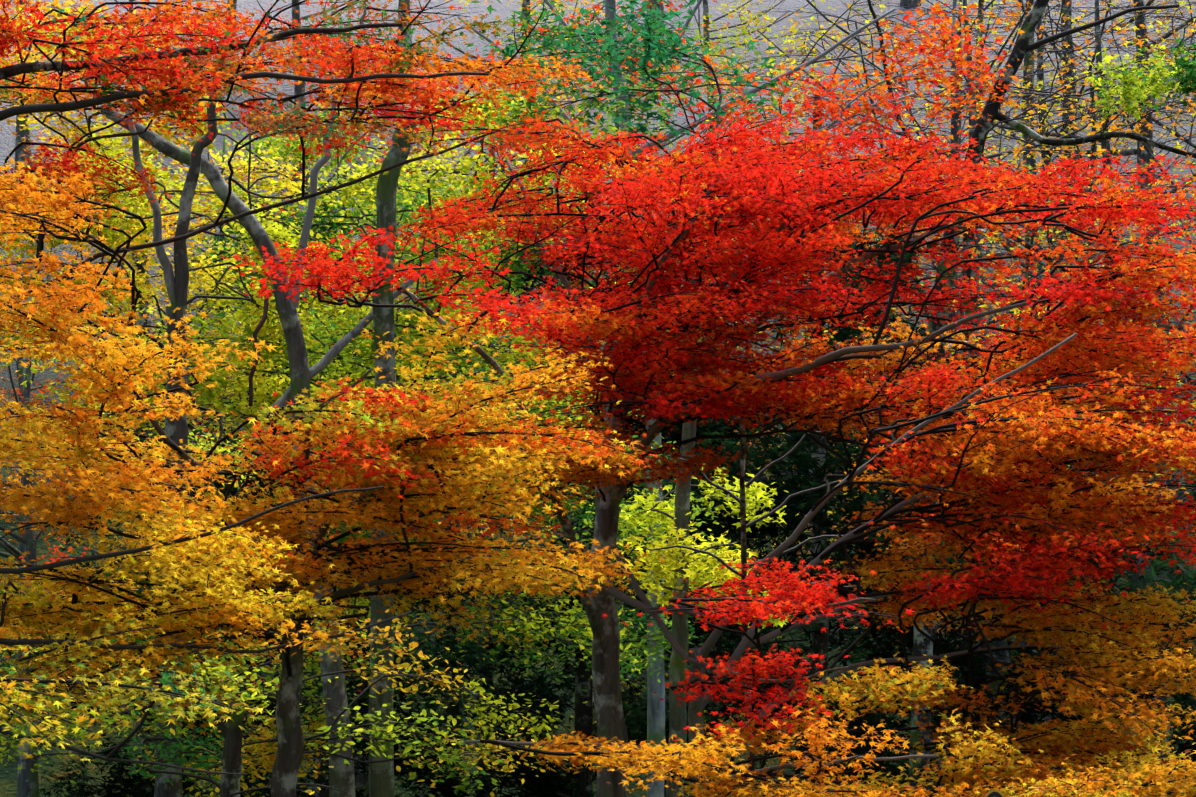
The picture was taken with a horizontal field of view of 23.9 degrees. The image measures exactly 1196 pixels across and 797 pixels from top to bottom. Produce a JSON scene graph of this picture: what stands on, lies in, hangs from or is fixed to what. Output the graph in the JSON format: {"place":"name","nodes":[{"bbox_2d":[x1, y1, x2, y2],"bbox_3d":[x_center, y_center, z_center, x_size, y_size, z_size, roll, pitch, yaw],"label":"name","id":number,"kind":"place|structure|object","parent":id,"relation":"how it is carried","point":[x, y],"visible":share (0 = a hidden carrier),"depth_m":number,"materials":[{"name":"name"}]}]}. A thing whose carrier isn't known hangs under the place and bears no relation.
{"place":"outdoors","nodes":[
{"label":"outdoors","id":0,"kind":"place"},
{"bbox_2d":[0,0,1195,796],"bbox_3d":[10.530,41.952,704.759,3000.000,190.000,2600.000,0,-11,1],"label":"terrain","id":1,"kind":"structure","parent":0,"point":[8,780],"depth_m":89.96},
{"bbox_2d":[14,0,140,192],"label":"hill tree","id":2,"kind":"object","parent":1,"relation":"on","point":[18,139],"depth_m":87.72,"materials":[{"name":"grey plant"}]},
{"bbox_2d":[0,247,219,732],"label":"hill tree","id":3,"kind":"object","parent":1,"relation":"on","point":[16,553],"visible":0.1,"depth_m":62.41,"materials":[{"name":"grey plant"}]},
{"bbox_2d":[0,247,277,796],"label":"hill tree","id":4,"kind":"object","parent":1,"relation":"on","point":[27,782],"visible":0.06,"depth_m":51.65,"materials":[{"name":"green plant"}]},
{"bbox_2d":[1,0,314,345],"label":"hill tree","id":5,"kind":"object","parent":1,"relation":"on","point":[242,94],"visible":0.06,"depth_m":79.53,"materials":[{"name":"grey plant"}]},
{"bbox_2d":[2,201,332,796],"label":"deciduous tree","id":6,"kind":"object","parent":1,"relation":"on","point":[143,786],"visible":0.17,"depth_m":49.84,"materials":[{"name":"green plant"}]},
{"bbox_2d":[0,366,394,734],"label":"hill tree","id":7,"kind":"object","parent":1,"relation":"on","point":[57,559],"visible":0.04,"depth_m":53.47,"materials":[{"name":"brown plant"}]},
{"bbox_2d":[0,0,402,796],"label":"forked tree","id":8,"kind":"object","parent":1,"relation":"on","point":[178,278],"visible":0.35,"depth_m":32.10,"materials":[{"name":"yellow plant"}]},
{"bbox_2d":[0,486,410,775],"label":"green tree","id":9,"kind":"object","parent":1,"relation":"on","point":[47,696],"visible":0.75,"depth_m":17.52,"materials":[{"name":"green plant"}]},
{"bbox_2d":[225,0,236,72],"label":"hill tree","id":10,"kind":"object","parent":1,"relation":"on","point":[233,5],"visible":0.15,"depth_m":96.29,"materials":[{"name":"grey plant"}]},
{"bbox_2d":[7,105,466,631],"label":"hill tree","id":11,"kind":"object","parent":1,"relation":"on","point":[32,162],"visible":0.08,"depth_m":66.16,"materials":[{"name":"yellow plant"}]},
{"bbox_2d":[16,65,567,796],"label":"hill tree","id":12,"kind":"object","parent":1,"relation":"on","point":[362,781],"visible":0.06,"depth_m":55.78,"materials":[{"name":"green plant"}]},
{"bbox_2d":[0,584,587,796],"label":"tree","id":13,"kind":"object","parent":1,"relation":"on","point":[233,745],"visible":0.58,"depth_m":27.95,"materials":[{"name":"green plant"}]},
{"bbox_2d":[0,0,603,303],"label":"tree","id":14,"kind":"object","parent":1,"relation":"on","point":[173,97],"visible":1,"depth_m":24.90,"materials":[{"name":"orange plant"}]},
{"bbox_2d":[124,195,523,796],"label":"deciduous tree","id":15,"kind":"object","parent":1,"relation":"on","point":[322,779],"visible":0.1,"depth_m":44.99,"materials":[{"name":"green plant"}]},
{"bbox_2d":[0,156,668,796],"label":"orange maple tree","id":16,"kind":"object","parent":1,"relation":"on","point":[406,438],"visible":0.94,"depth_m":19.55,"materials":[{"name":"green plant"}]},
{"bbox_2d":[161,93,528,529],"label":"hill tree","id":17,"kind":"object","parent":1,"relation":"on","point":[381,159],"visible":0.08,"depth_m":69.16,"materials":[{"name":"yellow plant"}]},
{"bbox_2d":[268,0,425,202],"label":"hill tree","id":18,"kind":"object","parent":1,"relation":"on","point":[298,89],"visible":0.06,"depth_m":88.03,"materials":[{"name":"grey plant"}]},
{"bbox_2d":[390,0,411,98],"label":"hill tree","id":19,"kind":"object","parent":1,"relation":"on","point":[406,33],"visible":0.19,"depth_m":93.97,"materials":[{"name":"grey plant"}]},
{"bbox_2d":[100,63,710,796],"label":"curved tree","id":20,"kind":"object","parent":1,"relation":"on","point":[296,351],"visible":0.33,"depth_m":32.28,"materials":[{"name":"yellow plant"}]},
{"bbox_2d":[257,195,596,796],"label":"deciduous tree","id":21,"kind":"object","parent":1,"relation":"on","point":[447,791],"visible":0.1,"depth_m":50.38,"materials":[{"name":"green plant"}]},
{"bbox_2d":[304,0,641,528],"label":"hill tree","id":22,"kind":"object","parent":1,"relation":"on","point":[564,97],"visible":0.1,"depth_m":70.72,"materials":[{"name":"green plant"}]},
{"bbox_2d":[256,119,740,796],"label":"snag tree","id":23,"kind":"object","parent":1,"relation":"on","point":[380,777],"visible":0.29,"depth_m":31.68,"materials":[{"name":"green plant"}]},
{"bbox_2d":[403,0,653,258],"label":"hill tree","id":24,"kind":"object","parent":1,"relation":"on","point":[524,3],"visible":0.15,"depth_m":83.11,"materials":[{"name":"yellow plant"}]},
{"bbox_2d":[344,306,755,796],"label":"hill tree","id":25,"kind":"object","parent":1,"relation":"on","point":[525,539],"visible":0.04,"depth_m":50.87,"materials":[{"name":"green plant"}]},
{"bbox_2d":[393,165,778,796],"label":"conifer tree","id":26,"kind":"object","parent":1,"relation":"on","point":[581,785],"visible":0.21,"depth_m":47.28,"materials":[{"name":"green plant"}]},
{"bbox_2d":[460,0,774,353],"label":"hill tree","id":27,"kind":"object","parent":1,"relation":"on","point":[742,31],"visible":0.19,"depth_m":75.90,"materials":[{"name":"green plant"}]},
{"bbox_2d":[363,54,875,701],"bbox_3d":[0.347,-0.481,63.185,9.501,15.208,12.951,9,-14,-39],"label":"hill tree","id":28,"kind":"object","parent":1,"relation":"on","point":[667,216],"visible":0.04,"depth_m":61.94,"materials":[{"name":"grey plant"}]},
{"bbox_2d":[467,0,798,796],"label":"pale tree","id":29,"kind":"object","parent":1,"relation":"on","point":[679,560],"visible":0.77,"depth_m":30.48,"materials":[{"name":"green plant"}]},
{"bbox_2d":[407,134,878,796],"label":"hill tree","id":30,"kind":"object","parent":1,"relation":"on","point":[665,480],"depth_m":54.80,"materials":[{"name":"grey plant"}]},
{"bbox_2d":[644,0,663,41],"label":"hill tree","id":31,"kind":"object","parent":1,"relation":"on","point":[660,7],"visible":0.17,"depth_m":96.30,"materials":[{"name":"green plant"}]},
{"bbox_2d":[359,0,1044,796],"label":"tall pale tree","id":32,"kind":"object","parent":1,"relation":"on","point":[655,704],"visible":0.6,"depth_m":37.78,"materials":[{"name":"orange plant"}]},
{"bbox_2d":[221,105,1195,796],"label":"red maple tree","id":33,"kind":"object","parent":1,"relation":"on","point":[753,183],"visible":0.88,"depth_m":23.77,"materials":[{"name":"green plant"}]},
{"bbox_2d":[548,187,886,796],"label":"conifer tree","id":34,"kind":"object","parent":1,"relation":"on","point":[709,708],"visible":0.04,"depth_m":52.74,"materials":[{"name":"green plant"}]},
{"bbox_2d":[569,0,880,251],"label":"hill tree","id":35,"kind":"object","parent":1,"relation":"on","point":[706,17],"visible":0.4,"depth_m":81.93,"materials":[{"name":"orange plant"}]},
{"bbox_2d":[644,417,888,790],"bbox_3d":[1.761,3.220,27.697,2.616,6.592,0.984,0,-11,1],"label":"bare sapling","id":36,"kind":"object","parent":1,"relation":"on","point":[744,526],"visible":0.46,"depth_m":27.84,"materials":[{"name":"brown plant"}]},
{"bbox_2d":[681,100,943,617],"bbox_3d":[4.936,-0.502,64.760,7.362,11.560,10.114,5,-12,-25],"label":"hill tree","id":37,"kind":"object","parent":1,"relation":"on","point":[808,524],"depth_m":64.08,"materials":[{"name":"brown plant"}]},
{"bbox_2d":[670,370,961,781],"bbox_3d":[4.963,4.222,50.528,7.721,10.880,6.348,-3,-11,14],"label":"hill tree","id":38,"kind":"object","parent":1,"relation":"on","point":[810,660],"depth_m":50.95,"materials":[{"name":"grey plant"}]},
{"bbox_2d":[616,94,1031,795],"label":"conifer tree","id":39,"kind":"object","parent":1,"relation":"on","point":[816,460],"visible":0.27,"depth_m":42.79,"materials":[{"name":"green plant"}]},
{"bbox_2d":[464,227,1195,796],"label":"orange maple tree","id":40,"kind":"object","parent":1,"relation":"on","point":[1040,759],"visible":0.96,"depth_m":21.46,"materials":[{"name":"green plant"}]},
{"bbox_2d":[563,0,1195,794],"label":"bare tree","id":41,"kind":"object","parent":1,"relation":"on","point":[955,116],"visible":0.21,"depth_m":51.31,"materials":[{"name":"orange plant"}]},
{"bbox_2d":[900,0,921,8],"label":"hill tree","id":42,"kind":"object","parent":1,"relation":"on","point":[908,4],"visible":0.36,"depth_m":97.57,"materials":[{"name":"grey plant"}]},
{"bbox_2d":[658,0,1195,795],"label":"bare tree","id":43,"kind":"object","parent":1,"relation":"on","point":[992,688],"visible":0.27,"depth_m":46.95,"materials":[{"name":"orange plant"}]},
{"bbox_2d":[675,0,1195,727],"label":"bare tree","id":44,"kind":"object","parent":1,"relation":"on","point":[1027,80],"visible":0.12,"depth_m":61.83,"materials":[{"name":"brown plant"}]},
{"bbox_2d":[700,0,1195,795],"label":"bare tree","id":45,"kind":"object","parent":1,"relation":"on","point":[1108,162],"visible":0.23,"depth_m":48.66,"materials":[{"name":"orange plant"}]},
{"bbox_2d":[740,0,1174,353],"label":"hill tree","id":46,"kind":"object","parent":1,"relation":"on","point":[895,41],"visible":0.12,"depth_m":66.11,"materials":[{"name":"brown plant"}]},
{"bbox_2d":[802,215,1132,796],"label":"conifer tree","id":47,"kind":"object","parent":1,"relation":"on","point":[875,653],"visible":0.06,"depth_m":45.65,"materials":[{"name":"green plant"}]},
{"bbox_2d":[744,0,1195,747],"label":"bare tree","id":48,"kind":"object","parent":1,"relation":"on","point":[1040,114],"visible":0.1,"depth_m":54.70,"materials":[{"name":"brown plant"}]},
{"bbox_2d":[844,0,1102,296],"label":"hill tree","id":49,"kind":"object","parent":1,"relation":"on","point":[978,32],"visible":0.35,"depth_m":79.68,"materials":[{"name":"orange plant"}]},
{"bbox_2d":[767,218,1195,782],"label":"hill tree","id":50,"kind":"object","parent":1,"relation":"on","point":[1191,316],"visible":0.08,"depth_m":55.47,"materials":[{"name":"grey plant"}]},
{"bbox_2d":[985,789,1004,796],"bbox_3d":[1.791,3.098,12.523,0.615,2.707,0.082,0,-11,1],"label":"rock","id":51,"kind":"object","parent":1,"relation":"on","point":[994,793],"visible":1,"depth_m":12.74,"materials":[{"name":"grey stone"}]},
{"bbox_2d":[809,237,1195,753],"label":"hill tree","id":52,"kind":"object","parent":1,"relation":"on","point":[1193,325],"visible":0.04,"depth_m":52.62,"materials":[{"name":"brown plant"}]},
{"bbox_2d":[821,0,1195,635],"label":"bare tree","id":53,"kind":"object","parent":1,"relation":"on","point":[1138,152],"visible":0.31,"depth_m":65.05,"materials":[{"name":"brown plant"}]},
{"bbox_2d":[867,0,1195,795],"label":"dark tree","id":54,"kind":"object","parent":1,"relation":"on","point":[1159,86],"visible":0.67,"depth_m":39.71,"materials":[{"name":"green plant"}]},
{"bbox_2d":[911,0,1193,249],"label":"hill tree","id":55,"kind":"object","parent":1,"relation":"on","point":[1068,24],"visible":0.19,"depth_m":81.63,"materials":[{"name":"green plant"}]},
{"bbox_2d":[914,0,1195,578],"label":"hill tree","id":56,"kind":"object","parent":1,"relation":"on","point":[1117,139],"visible":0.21,"depth_m":63.51,"materials":[{"name":"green plant"}]},
{"bbox_2d":[933,221,1195,795],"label":"conifer tree","id":57,"kind":"object","parent":1,"relation":"on","point":[1179,586],"visible":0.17,"depth_m":43.20,"materials":[{"name":"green plant"}]},
{"bbox_2d":[939,0,1195,424],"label":"bare tree","id":58,"kind":"object","parent":1,"relation":"on","point":[1114,149],"visible":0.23,"depth_m":59.52,"materials":[{"name":"brown plant"}]},
{"bbox_2d":[1044,0,1195,175],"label":"hill tree","id":59,"kind":"object","parent":1,"relation":"on","point":[1192,144],"visible":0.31,"depth_m":74.89,"materials":[{"name":"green plant"}]},
{"bbox_2d":[1066,56,1195,250],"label":"hill tree","id":60,"kind":"object","parent":1,"relation":"on","point":[1190,242],"visible":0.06,"depth_m":69.78,"materials":[{"name":"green plant"}]},
{"bbox_2d":[1086,311,1195,478],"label":"hill tree","id":61,"kind":"object","parent":1,"relation":"on","point":[1189,422],"visible":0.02,"depth_m":52.33,"materials":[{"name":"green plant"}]},
{"bbox_2d":[1118,468,1195,796],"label":"conifer tree","id":62,"kind":"object","parent":1,"relation":"on","point":[1182,746],"visible":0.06,"depth_m":48.54,"materials":[{"name":"green plant"}]}
]}

